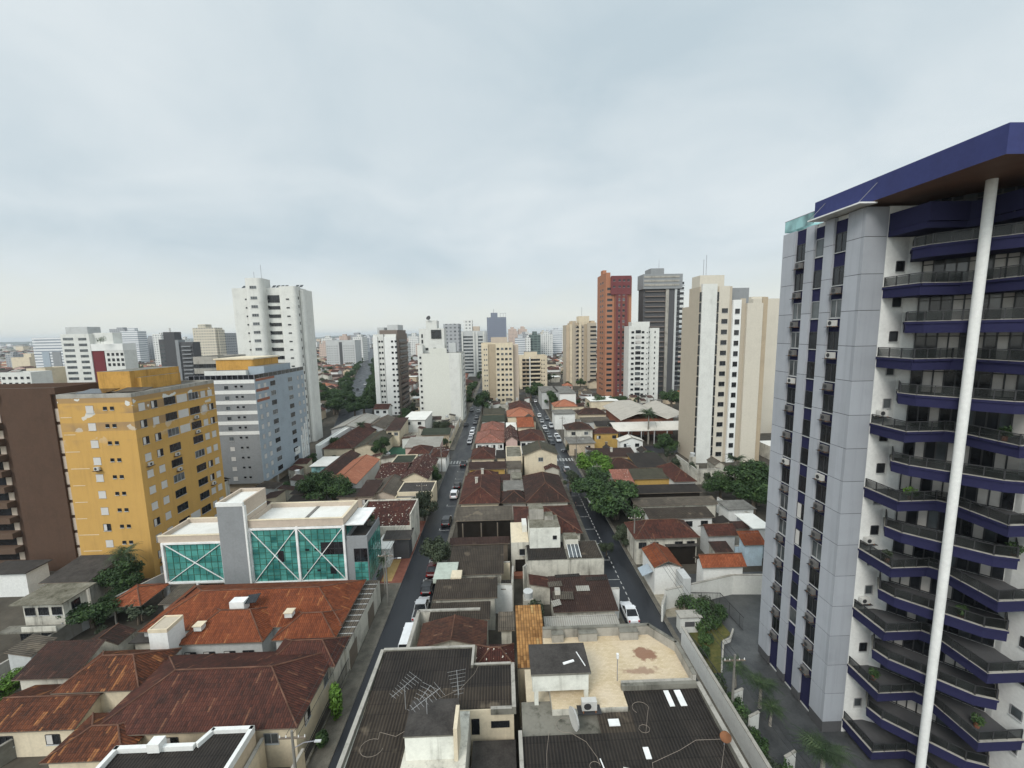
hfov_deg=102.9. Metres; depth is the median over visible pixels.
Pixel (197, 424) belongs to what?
wide window
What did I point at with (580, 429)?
house
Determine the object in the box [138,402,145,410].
window
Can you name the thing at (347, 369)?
house
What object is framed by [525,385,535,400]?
tree
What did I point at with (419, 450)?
house
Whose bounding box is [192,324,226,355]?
apartment tower
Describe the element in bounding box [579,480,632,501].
tree
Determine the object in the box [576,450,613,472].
tree
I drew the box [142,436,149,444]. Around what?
window
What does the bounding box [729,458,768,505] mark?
tree
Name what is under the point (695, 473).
boundary wall
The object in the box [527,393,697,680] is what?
street
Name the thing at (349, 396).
tree
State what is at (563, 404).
house
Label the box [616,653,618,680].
lamp post
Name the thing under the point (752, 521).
house
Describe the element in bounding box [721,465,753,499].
tree
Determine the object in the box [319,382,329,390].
tree
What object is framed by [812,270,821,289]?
window
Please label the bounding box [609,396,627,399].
tree
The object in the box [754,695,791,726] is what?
palm tree
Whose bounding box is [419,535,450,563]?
tree
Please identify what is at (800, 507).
window
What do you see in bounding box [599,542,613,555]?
tree
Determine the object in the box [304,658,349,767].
street fence
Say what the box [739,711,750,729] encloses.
shrub
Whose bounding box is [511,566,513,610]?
boundary wall
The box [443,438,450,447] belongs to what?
tree
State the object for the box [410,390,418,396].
tree
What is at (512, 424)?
house
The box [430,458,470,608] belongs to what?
pavement
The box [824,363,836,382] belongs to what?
window
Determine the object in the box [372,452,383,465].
outbuilding
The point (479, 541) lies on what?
house
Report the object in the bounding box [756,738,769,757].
shrub
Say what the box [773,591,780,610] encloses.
window
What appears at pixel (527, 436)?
house
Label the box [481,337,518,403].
apartment tower
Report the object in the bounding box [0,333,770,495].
distant rooftops
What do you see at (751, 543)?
house
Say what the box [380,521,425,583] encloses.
pavement
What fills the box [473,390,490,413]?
tree
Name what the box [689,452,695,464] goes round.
water tank
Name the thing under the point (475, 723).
window
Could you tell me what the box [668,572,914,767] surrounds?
driveway
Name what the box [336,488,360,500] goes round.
house
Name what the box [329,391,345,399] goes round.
tree
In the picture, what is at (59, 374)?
apartment tower
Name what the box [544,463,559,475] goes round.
outbuilding
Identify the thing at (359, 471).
house
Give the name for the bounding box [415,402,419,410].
house
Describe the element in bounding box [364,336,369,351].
apartment tower
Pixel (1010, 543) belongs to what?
potted plant
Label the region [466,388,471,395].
tree
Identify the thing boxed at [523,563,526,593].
boundary wall
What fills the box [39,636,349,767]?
house
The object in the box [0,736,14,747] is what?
window
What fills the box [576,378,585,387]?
tree
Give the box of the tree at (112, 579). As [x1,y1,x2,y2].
[92,555,145,589]
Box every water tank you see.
[294,469,301,475]
[523,588,532,604]
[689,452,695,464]
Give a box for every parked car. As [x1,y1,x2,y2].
[420,578,434,594]
[426,561,438,577]
[441,515,451,526]
[450,490,458,498]
[454,482,460,488]
[460,460,466,466]
[555,435,561,441]
[620,601,639,623]
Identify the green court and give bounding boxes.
[388,447,405,454]
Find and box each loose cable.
[360,732,402,756]
[556,718,600,767]
[632,702,649,732]
[652,739,718,765]
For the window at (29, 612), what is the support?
in the house at (45, 606)
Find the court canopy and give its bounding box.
[607,421,678,441]
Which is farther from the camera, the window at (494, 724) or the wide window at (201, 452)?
the wide window at (201, 452)
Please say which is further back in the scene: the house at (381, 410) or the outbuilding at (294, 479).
the house at (381, 410)
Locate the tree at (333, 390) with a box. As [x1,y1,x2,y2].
[324,388,339,392]
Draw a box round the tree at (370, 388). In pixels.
[361,384,375,395]
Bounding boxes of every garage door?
[349,636,357,668]
[368,602,373,627]
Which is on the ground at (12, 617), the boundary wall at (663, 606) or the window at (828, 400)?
the boundary wall at (663, 606)
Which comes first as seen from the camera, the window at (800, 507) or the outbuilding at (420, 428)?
the window at (800, 507)
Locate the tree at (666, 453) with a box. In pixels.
[664,448,673,460]
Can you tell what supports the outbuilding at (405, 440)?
on the ground at (12, 617)
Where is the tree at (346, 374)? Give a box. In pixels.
[342,372,350,377]
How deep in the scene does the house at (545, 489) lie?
88.40 m
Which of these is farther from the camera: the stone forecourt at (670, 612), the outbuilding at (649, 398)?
the outbuilding at (649, 398)
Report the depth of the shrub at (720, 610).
56.19 m
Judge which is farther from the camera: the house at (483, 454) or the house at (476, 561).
the house at (483, 454)
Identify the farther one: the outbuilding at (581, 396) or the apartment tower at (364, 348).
the apartment tower at (364, 348)
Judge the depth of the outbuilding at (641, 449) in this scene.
127.20 m
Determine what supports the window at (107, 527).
in the apartment block at (142, 448)
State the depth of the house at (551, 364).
427.64 m
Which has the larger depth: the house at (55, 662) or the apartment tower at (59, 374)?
the apartment tower at (59, 374)
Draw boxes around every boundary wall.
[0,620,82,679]
[0,739,16,767]
[61,573,171,630]
[244,737,266,767]
[291,748,305,767]
[406,607,479,646]
[448,417,460,447]
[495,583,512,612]
[502,561,509,579]
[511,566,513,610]
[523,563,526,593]
[611,587,619,618]
[661,594,666,621]
[665,574,761,608]
[676,455,733,483]
[681,626,771,767]
[716,497,749,513]
[721,628,733,670]
[734,545,763,557]
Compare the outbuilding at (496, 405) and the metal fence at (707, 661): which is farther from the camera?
the outbuilding at (496, 405)
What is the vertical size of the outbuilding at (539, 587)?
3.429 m
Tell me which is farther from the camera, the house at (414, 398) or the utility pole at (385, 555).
the house at (414, 398)
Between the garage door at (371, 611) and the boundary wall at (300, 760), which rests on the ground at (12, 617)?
the boundary wall at (300, 760)
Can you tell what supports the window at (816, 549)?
in the apartment tower at (899, 366)
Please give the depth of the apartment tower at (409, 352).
528.52 m
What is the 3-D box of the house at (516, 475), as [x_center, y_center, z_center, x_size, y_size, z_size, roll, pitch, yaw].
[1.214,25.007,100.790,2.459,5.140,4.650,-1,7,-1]
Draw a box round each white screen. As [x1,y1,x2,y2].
[734,687,743,706]
[748,710,759,729]
[784,750,796,767]
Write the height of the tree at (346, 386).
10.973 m
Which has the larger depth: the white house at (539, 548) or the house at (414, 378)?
the house at (414, 378)
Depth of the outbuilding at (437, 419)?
176.66 m
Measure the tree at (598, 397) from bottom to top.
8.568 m
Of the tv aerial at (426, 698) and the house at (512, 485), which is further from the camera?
the house at (512, 485)
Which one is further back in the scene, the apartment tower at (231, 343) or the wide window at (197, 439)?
the apartment tower at (231, 343)
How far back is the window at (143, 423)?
67.06 m
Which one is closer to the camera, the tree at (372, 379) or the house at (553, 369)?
the tree at (372, 379)
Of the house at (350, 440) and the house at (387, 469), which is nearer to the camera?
the house at (387, 469)
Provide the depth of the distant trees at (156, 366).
506.76 m
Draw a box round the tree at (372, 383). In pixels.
[364,381,375,390]
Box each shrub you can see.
[94,336,105,342]
[94,624,106,633]
[315,728,328,748]
[328,680,342,720]
[368,514,374,520]
[675,593,694,609]
[687,597,712,622]
[695,617,710,631]
[696,595,715,610]
[697,630,713,644]
[697,644,709,658]
[706,613,721,629]
[711,603,728,620]
[713,673,725,682]
[717,678,728,692]
[727,690,741,702]
[729,698,750,721]
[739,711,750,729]
[748,726,768,745]
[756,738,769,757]
[765,756,780,767]
[780,757,792,767]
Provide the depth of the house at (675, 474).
98.36 m
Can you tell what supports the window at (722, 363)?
in the apartment tower at (723, 338)
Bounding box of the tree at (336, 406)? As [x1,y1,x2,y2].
[324,400,346,413]
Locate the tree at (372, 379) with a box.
[366,375,374,384]
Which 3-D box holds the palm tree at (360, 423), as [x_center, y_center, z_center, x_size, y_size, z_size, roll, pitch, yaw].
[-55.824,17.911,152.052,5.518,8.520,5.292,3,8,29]
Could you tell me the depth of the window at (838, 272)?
37.57 m
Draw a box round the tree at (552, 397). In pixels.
[544,390,557,409]
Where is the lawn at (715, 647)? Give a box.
[689,617,730,672]
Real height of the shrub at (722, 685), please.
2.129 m
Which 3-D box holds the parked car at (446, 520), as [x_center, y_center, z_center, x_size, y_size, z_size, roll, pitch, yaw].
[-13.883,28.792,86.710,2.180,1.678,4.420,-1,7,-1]
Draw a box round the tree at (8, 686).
[0,666,23,700]
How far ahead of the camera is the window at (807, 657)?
42.48 m
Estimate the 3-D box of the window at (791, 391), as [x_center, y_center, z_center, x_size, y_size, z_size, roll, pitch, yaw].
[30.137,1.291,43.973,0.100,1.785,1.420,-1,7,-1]
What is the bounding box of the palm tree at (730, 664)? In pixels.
[717,653,753,687]
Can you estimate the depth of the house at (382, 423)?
162.35 m
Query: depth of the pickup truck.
58.41 m
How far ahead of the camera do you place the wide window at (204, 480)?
80.18 m
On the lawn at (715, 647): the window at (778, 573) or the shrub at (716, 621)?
the shrub at (716, 621)
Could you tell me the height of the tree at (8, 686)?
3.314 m
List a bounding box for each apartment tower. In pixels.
[0,370,53,383]
[5,352,23,366]
[11,353,35,368]
[26,366,66,382]
[32,337,64,367]
[60,327,138,382]
[109,327,126,332]
[120,328,149,362]
[147,336,154,359]
[152,333,163,365]
[158,328,200,379]
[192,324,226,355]
[193,354,245,375]
[225,333,237,354]
[232,265,322,442]
[319,341,326,356]
[321,336,334,343]
[325,340,361,365]
[339,334,350,339]
[349,333,365,337]
[353,334,367,360]
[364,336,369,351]
[373,325,410,414]
[407,342,410,361]
[408,333,418,355]
[443,324,461,351]
[461,320,486,376]
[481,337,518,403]
[487,309,506,341]
[508,327,516,343]
[515,335,524,354]
[518,326,526,334]
[518,351,546,388]
[520,332,527,337]
[525,335,530,350]
[529,331,540,353]
[539,331,552,357]
[550,328,561,353]
[563,316,596,385]
[597,270,631,396]
[623,322,658,400]
[637,268,684,393]
[678,256,767,462]
[749,297,779,432]
[758,122,1023,767]
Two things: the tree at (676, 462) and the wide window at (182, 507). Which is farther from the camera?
the tree at (676, 462)
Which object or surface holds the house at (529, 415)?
on the ground at (12, 617)
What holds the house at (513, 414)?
on the ground at (12, 617)
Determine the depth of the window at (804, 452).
42.33 m
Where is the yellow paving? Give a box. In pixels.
[381,559,400,581]
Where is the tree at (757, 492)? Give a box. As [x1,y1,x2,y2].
[730,479,767,514]
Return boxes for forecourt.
[125,568,384,614]
[643,576,711,617]
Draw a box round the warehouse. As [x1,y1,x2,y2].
[518,680,748,767]
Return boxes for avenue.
[330,349,372,435]
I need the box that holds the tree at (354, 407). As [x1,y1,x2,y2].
[342,402,365,415]
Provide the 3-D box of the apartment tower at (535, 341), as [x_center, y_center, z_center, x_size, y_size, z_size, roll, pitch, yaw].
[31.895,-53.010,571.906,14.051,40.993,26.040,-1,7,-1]
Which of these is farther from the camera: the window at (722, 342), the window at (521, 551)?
the window at (722, 342)
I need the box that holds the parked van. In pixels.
[398,622,413,646]
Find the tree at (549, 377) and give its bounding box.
[547,374,553,383]
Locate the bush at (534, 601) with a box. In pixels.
[528,599,543,622]
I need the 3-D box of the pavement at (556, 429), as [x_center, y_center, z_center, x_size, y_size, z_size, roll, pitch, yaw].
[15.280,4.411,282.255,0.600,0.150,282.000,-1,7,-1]
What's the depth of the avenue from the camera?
322.56 m
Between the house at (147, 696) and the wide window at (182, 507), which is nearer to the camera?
the house at (147, 696)
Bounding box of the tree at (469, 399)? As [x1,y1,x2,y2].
[466,395,473,407]
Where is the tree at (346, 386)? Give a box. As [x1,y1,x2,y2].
[340,381,353,391]
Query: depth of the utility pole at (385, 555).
59.82 m
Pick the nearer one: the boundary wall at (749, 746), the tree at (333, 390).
the boundary wall at (749, 746)
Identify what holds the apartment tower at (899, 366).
on the driveway
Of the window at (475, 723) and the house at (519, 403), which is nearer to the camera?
the window at (475, 723)
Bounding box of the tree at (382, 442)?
[370,436,389,454]
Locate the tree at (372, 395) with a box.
[366,392,376,405]
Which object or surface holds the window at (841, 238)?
in the apartment tower at (899, 366)
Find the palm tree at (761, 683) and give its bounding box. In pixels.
[737,667,785,708]
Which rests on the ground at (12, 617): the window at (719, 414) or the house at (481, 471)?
the house at (481, 471)
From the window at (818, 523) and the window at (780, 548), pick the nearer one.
the window at (818, 523)
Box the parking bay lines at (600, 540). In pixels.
[534,402,629,602]
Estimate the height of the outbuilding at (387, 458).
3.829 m
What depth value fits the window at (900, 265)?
34.99 m
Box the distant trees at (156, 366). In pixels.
[0,332,679,410]
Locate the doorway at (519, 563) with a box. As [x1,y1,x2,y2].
[515,559,524,571]
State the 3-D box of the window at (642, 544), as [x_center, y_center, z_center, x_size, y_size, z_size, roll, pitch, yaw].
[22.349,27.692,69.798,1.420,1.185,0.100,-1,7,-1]
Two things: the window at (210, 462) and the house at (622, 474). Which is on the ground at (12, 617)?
the house at (622, 474)
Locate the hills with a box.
[0,332,680,344]
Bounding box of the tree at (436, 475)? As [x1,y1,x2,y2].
[432,465,441,480]
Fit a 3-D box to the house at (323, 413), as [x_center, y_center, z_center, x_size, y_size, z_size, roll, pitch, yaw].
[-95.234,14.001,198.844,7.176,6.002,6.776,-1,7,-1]
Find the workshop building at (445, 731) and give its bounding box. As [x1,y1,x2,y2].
[336,645,515,767]
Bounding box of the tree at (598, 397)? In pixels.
[586,394,605,406]
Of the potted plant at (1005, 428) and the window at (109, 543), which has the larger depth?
the window at (109, 543)
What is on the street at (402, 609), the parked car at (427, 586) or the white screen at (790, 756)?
the parked car at (427, 586)
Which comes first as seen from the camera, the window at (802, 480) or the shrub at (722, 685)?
the window at (802, 480)
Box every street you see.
[305,446,677,461]
[328,382,481,767]
[473,389,677,394]
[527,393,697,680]
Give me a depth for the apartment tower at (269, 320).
148.59 m
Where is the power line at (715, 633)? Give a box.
[563,422,816,767]
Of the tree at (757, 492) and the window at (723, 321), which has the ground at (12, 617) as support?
the tree at (757, 492)
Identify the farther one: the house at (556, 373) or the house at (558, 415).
the house at (556, 373)
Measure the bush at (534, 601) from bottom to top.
4.198 m
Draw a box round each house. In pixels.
[0,559,52,596]
[0,582,96,640]
[0,684,103,756]
[11,639,105,689]
[14,366,34,369]
[38,554,121,605]
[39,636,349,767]
[96,725,255,767]
[128,633,149,649]
[137,579,380,672]
[147,615,185,654]
[158,584,194,609]
[169,586,204,607]
[287,494,319,501]
[289,487,326,500]
[309,456,339,472]
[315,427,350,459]
[318,373,331,381]
[319,450,360,477]
[321,407,325,418]
[322,423,376,456]
[327,454,379,500]
[330,413,380,434]
[331,370,341,373]
[332,374,343,379]
[333,367,344,374]
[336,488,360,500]
[343,368,353,376]
[345,362,353,365]
[354,430,392,456]
[355,479,383,507]
[362,499,419,550]
[371,414,395,431]
[373,404,391,417]
[374,462,411,478]
[375,473,404,499]
[381,534,394,567]
[383,528,413,558]
[385,417,408,445]
[392,454,417,461]
[395,495,428,513]
[397,481,436,510]
[400,453,438,481]
[404,436,443,454]
[406,411,432,434]
[407,445,432,456]
[409,376,417,381]
[410,381,417,388]
[411,396,418,401]
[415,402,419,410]
[417,614,487,662]
[421,427,451,445]
[428,601,490,644]
[431,446,449,471]
[432,577,497,629]
[433,545,503,582]
[449,536,509,560]
[455,505,512,539]
[459,474,499,506]
[467,468,497,475]
[468,461,505,473]
[470,446,495,461]
[471,739,516,767]
[475,429,504,454]
[476,643,514,666]
[480,421,504,430]
[481,415,504,426]
[483,408,504,414]
[496,450,505,460]
[498,474,509,497]
[498,611,514,643]
[501,490,525,519]
[501,580,512,589]
[503,480,523,490]
[504,424,518,445]
[506,407,534,421]
[506,422,516,429]
[506,446,522,473]
[506,461,521,478]
[508,400,532,409]
[510,503,603,587]
[512,472,521,479]
[513,505,582,541]
[515,605,542,727]
[516,417,534,442]
[518,428,545,451]
[522,440,558,474]
[522,472,569,505]
[525,413,536,428]
[537,386,558,408]
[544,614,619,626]
[547,362,555,366]
[547,367,559,372]
[547,372,560,377]
[547,573,618,615]
[549,376,559,381]
[551,399,577,409]
[551,409,575,428]
[552,386,575,403]
[562,382,572,388]
[563,422,593,444]
[564,436,595,455]
[575,408,606,418]
[578,387,585,395]
[579,417,609,428]
[581,390,592,396]
[585,396,616,409]
[587,379,596,388]
[592,427,618,447]
[592,447,633,458]
[593,420,614,428]
[607,458,638,480]
[609,469,634,482]
[616,434,643,452]
[621,483,701,515]
[624,519,699,563]
[626,452,665,467]
[628,468,669,484]
[631,496,718,520]
[638,541,746,605]
[643,506,714,535]
[656,462,696,483]
[665,543,698,563]
[698,523,737,553]
[716,500,755,520]
[728,521,749,548]
[734,513,765,539]
[736,530,764,565]
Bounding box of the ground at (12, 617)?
[0,347,770,767]
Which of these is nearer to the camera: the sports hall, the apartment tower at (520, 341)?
the sports hall
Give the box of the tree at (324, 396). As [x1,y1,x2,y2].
[320,390,333,400]
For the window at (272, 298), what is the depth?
148.05 m
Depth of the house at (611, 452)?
118.89 m
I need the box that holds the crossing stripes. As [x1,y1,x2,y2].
[450,458,572,463]
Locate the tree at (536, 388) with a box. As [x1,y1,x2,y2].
[533,382,543,395]
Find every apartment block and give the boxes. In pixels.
[0,382,98,570]
[56,366,225,578]
[188,355,309,491]
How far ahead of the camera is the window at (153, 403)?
69.22 m
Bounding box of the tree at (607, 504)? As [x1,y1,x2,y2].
[589,479,644,520]
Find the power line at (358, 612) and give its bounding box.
[286,423,454,734]
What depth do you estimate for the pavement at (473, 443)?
166.04 m
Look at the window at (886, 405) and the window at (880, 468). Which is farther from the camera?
the window at (880, 468)
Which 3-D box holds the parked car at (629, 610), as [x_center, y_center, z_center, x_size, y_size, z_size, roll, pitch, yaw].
[16.604,32.001,57.687,2.080,1.448,4.420,-1,7,-1]
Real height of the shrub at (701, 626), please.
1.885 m
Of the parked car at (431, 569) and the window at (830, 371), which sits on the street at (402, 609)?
the parked car at (431, 569)
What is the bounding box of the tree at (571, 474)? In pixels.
[563,469,579,491]
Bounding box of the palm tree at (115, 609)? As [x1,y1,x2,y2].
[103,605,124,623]
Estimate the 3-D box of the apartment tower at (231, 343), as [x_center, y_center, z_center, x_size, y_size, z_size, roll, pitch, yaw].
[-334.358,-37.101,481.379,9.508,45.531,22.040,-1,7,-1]
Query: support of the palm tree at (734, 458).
on the ground at (12, 617)
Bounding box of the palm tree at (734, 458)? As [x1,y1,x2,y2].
[724,454,748,465]
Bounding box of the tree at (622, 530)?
[612,523,628,545]
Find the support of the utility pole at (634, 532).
on the pavement at (665, 619)
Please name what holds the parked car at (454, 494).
on the street at (402, 609)
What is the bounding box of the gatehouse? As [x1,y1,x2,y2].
[675,609,702,632]
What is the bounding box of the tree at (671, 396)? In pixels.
[659,389,679,407]
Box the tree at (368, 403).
[354,396,375,413]
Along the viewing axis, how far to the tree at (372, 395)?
212.68 m
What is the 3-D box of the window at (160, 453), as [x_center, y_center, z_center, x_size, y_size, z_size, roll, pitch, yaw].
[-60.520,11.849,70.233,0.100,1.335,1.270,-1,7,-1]
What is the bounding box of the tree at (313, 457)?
[307,453,317,462]
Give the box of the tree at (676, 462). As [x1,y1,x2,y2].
[672,459,681,466]
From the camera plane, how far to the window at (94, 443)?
65.69 m
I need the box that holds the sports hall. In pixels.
[603,400,678,434]
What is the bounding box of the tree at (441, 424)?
[432,420,450,427]
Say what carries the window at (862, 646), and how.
in the apartment tower at (899, 366)
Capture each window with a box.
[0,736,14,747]
[20,633,32,640]
[24,608,35,616]
[38,607,48,615]
[45,734,60,745]
[51,607,62,615]
[71,597,80,609]
[85,406,93,413]
[88,423,96,430]
[90,440,98,447]
[93,457,101,464]
[95,474,104,481]
[98,491,106,498]
[101,507,108,514]
[103,524,111,531]
[106,540,113,546]
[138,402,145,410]
[140,419,147,428]
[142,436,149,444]
[145,452,151,461]
[147,469,154,477]
[149,485,156,494]
[150,400,157,408]
[151,500,158,510]
[152,416,159,424]
[154,517,160,526]
[155,432,161,441]
[157,448,163,457]
[159,464,165,472]
[161,479,167,488]
[163,396,175,405]
[163,495,169,504]
[165,411,177,421]
[165,510,171,519]
[166,737,178,742]
[168,427,179,437]
[169,442,180,452]
[171,457,182,468]
[173,472,184,483]
[175,486,186,498]
[177,501,188,513]
[188,391,198,400]
[190,406,199,414]
[191,420,201,429]
[193,434,202,443]
[195,448,204,458]
[197,462,206,472]
[198,476,208,486]
[200,390,204,397]
[200,489,209,500]
[202,405,206,411]
[202,503,211,514]
[205,432,209,439]
[206,446,211,453]
[207,389,211,395]
[208,460,213,467]
[210,417,215,423]
[210,473,214,480]
[263,733,279,745]
[267,295,279,302]
[268,306,280,309]
[269,314,280,317]
[270,323,281,325]
[271,331,282,334]
[271,339,282,342]
[272,348,283,350]
[304,706,311,726]
[323,671,328,688]
[471,719,479,734]
[491,720,509,727]
[519,549,524,555]
[639,542,646,548]
[686,521,692,526]
[716,432,721,436]
[716,442,721,446]
[717,412,722,416]
[717,422,722,426]
[718,392,723,396]
[719,361,725,365]
[719,371,724,375]
[720,340,726,344]
[721,319,727,323]
[722,308,727,312]
[771,615,779,635]
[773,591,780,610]
[774,567,782,586]
[776,542,784,561]
[777,517,785,536]
[779,492,787,510]
[781,467,789,485]
[783,441,791,458]
[784,414,793,431]
[786,387,795,404]
[787,630,794,651]
[788,360,797,376]
[788,605,796,625]
[790,332,799,348]
[790,580,797,600]
[791,303,801,320]
[792,554,799,574]
[793,273,803,291]
[794,528,801,547]
[796,243,805,262]
[796,502,803,520]
[798,475,806,493]
[800,447,808,465]
[801,419,810,437]
[802,648,812,671]
[804,390,812,408]
[804,621,814,644]
[805,361,814,379]
[806,594,816,617]
[808,332,816,349]
[808,567,819,589]
[810,301,819,319]
[810,539,821,561]
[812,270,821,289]
[812,511,823,533]
[814,238,823,258]
[815,483,826,504]
[817,454,828,474]
[819,424,830,444]
[822,394,833,413]
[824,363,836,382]
[826,332,838,350]
[829,299,841,318]
[831,265,844,286]
[834,231,846,253]
[853,698,861,707]
[858,642,867,652]
[864,585,872,594]
[870,525,878,535]
[875,463,884,473]
[878,436,887,441]
[882,398,891,409]
[885,368,894,375]
[888,331,897,342]
[891,298,901,307]
[895,261,904,272]
[1008,703,1023,723]
[1009,750,1017,756]
[1018,636,1023,649]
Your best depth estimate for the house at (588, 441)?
132.52 m
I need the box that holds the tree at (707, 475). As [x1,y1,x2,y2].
[703,472,710,479]
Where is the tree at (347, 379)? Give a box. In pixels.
[338,377,354,381]
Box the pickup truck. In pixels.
[411,596,429,621]
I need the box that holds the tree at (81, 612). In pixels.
[57,595,120,628]
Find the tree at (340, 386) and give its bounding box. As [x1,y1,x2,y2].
[337,381,353,388]
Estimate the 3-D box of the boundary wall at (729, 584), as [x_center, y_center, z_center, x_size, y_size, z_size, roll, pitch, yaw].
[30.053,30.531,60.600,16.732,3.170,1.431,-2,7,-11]
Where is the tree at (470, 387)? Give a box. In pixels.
[466,385,474,395]
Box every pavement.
[308,583,400,767]
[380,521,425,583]
[419,459,450,520]
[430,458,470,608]
[450,377,481,449]
[471,408,481,449]
[524,389,547,442]
[537,396,565,445]
[557,465,624,623]
[571,456,751,767]
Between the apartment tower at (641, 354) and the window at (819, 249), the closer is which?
the window at (819, 249)
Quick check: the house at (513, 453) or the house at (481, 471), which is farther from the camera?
the house at (513, 453)
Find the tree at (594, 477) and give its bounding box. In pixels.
[569,465,611,493]
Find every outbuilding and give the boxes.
[4,634,57,671]
[90,623,136,652]
[255,481,283,494]
[266,490,285,501]
[277,485,297,500]
[287,465,303,478]
[289,474,303,485]
[294,458,311,474]
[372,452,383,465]
[380,454,396,463]
[402,435,416,447]
[418,426,425,434]
[434,416,441,421]
[449,414,455,422]
[493,402,499,407]
[528,574,549,604]
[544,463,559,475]
[576,404,584,409]
[579,394,588,398]
[584,446,592,455]
[629,395,636,400]
[636,446,647,451]
[639,398,645,402]
[645,395,653,402]
[707,456,724,468]
[708,541,733,552]
[712,515,728,523]
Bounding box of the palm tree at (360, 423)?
[355,421,365,429]
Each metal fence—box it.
[687,592,743,629]
[688,633,726,686]
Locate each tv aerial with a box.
[392,672,419,708]
[407,682,437,709]
[410,682,444,709]
[447,669,464,704]
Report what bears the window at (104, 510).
in the apartment block at (142, 448)
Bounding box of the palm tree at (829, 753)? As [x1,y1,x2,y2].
[787,724,866,767]
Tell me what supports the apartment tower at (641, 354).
on the ground at (12, 617)
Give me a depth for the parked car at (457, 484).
105.53 m
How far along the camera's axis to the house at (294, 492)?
96.19 m
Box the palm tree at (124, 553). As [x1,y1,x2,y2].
[104,542,147,588]
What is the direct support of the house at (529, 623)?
on the ground at (12, 617)
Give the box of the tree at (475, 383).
[468,381,477,391]
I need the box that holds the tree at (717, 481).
[701,470,733,497]
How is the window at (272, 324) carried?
in the apartment tower at (269, 320)
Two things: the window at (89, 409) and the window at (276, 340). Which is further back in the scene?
the window at (276, 340)
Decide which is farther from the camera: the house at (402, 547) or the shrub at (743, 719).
the house at (402, 547)
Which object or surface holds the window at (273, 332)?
in the apartment tower at (269, 320)
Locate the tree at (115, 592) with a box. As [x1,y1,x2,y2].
[98,585,129,607]
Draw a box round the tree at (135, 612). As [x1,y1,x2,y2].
[124,600,158,624]
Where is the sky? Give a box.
[0,0,1023,341]
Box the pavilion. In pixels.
[108,583,169,620]
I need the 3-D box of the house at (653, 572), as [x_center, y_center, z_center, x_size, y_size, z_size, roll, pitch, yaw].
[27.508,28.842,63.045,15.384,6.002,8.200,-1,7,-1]
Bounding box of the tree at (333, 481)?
[326,473,348,500]
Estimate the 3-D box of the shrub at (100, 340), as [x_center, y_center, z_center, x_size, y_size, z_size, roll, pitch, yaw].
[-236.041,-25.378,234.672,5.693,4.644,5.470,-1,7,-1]
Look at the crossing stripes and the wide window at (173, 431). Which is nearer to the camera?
the wide window at (173, 431)
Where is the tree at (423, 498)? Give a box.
[411,489,438,520]
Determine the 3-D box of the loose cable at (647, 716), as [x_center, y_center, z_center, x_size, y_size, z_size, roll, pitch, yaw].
[10.957,27.752,34.025,1.478,0.084,2.752,-1,7,-1]
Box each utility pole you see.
[278,730,321,767]
[378,551,400,605]
[628,515,640,559]
[724,654,745,704]
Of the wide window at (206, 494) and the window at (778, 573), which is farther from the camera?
the wide window at (206, 494)
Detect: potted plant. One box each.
[868,666,880,679]
[881,549,892,556]
[903,486,917,492]
[954,605,968,614]
[970,712,986,728]
[997,425,1012,433]
[1004,541,1023,556]
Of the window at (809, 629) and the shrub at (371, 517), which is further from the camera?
the shrub at (371, 517)
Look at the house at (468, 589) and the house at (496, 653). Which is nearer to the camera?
the house at (496, 653)
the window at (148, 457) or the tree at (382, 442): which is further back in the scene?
the tree at (382, 442)
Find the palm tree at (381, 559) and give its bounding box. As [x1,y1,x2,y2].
[377,554,390,593]
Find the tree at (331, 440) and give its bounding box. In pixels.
[329,437,341,443]
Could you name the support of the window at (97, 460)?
in the apartment block at (142, 448)
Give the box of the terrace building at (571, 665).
[524,623,696,715]
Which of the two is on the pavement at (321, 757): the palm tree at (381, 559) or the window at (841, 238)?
the palm tree at (381, 559)
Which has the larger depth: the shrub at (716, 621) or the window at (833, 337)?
the shrub at (716, 621)
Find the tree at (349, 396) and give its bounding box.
[338,390,356,402]
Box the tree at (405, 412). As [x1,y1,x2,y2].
[397,408,409,417]
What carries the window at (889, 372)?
in the apartment tower at (899, 366)
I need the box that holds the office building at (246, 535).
[157,487,381,594]
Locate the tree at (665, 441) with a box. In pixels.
[653,433,679,451]
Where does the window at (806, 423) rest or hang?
in the apartment tower at (899, 366)
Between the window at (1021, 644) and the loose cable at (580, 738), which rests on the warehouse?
the loose cable at (580, 738)
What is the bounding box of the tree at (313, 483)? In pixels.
[294,470,335,500]
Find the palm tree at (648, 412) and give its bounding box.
[638,407,658,443]
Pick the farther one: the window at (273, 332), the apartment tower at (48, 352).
the apartment tower at (48, 352)
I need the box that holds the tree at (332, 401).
[324,397,347,413]
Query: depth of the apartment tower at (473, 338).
377.52 m
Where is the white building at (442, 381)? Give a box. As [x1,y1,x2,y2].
[417,316,466,420]
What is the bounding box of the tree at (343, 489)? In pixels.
[328,475,355,498]
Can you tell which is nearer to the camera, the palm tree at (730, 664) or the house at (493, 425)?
the palm tree at (730, 664)
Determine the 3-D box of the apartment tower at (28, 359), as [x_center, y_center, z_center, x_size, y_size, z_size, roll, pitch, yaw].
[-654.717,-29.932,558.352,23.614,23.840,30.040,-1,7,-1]
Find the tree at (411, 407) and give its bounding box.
[407,402,415,411]
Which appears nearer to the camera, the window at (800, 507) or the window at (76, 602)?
the window at (800, 507)

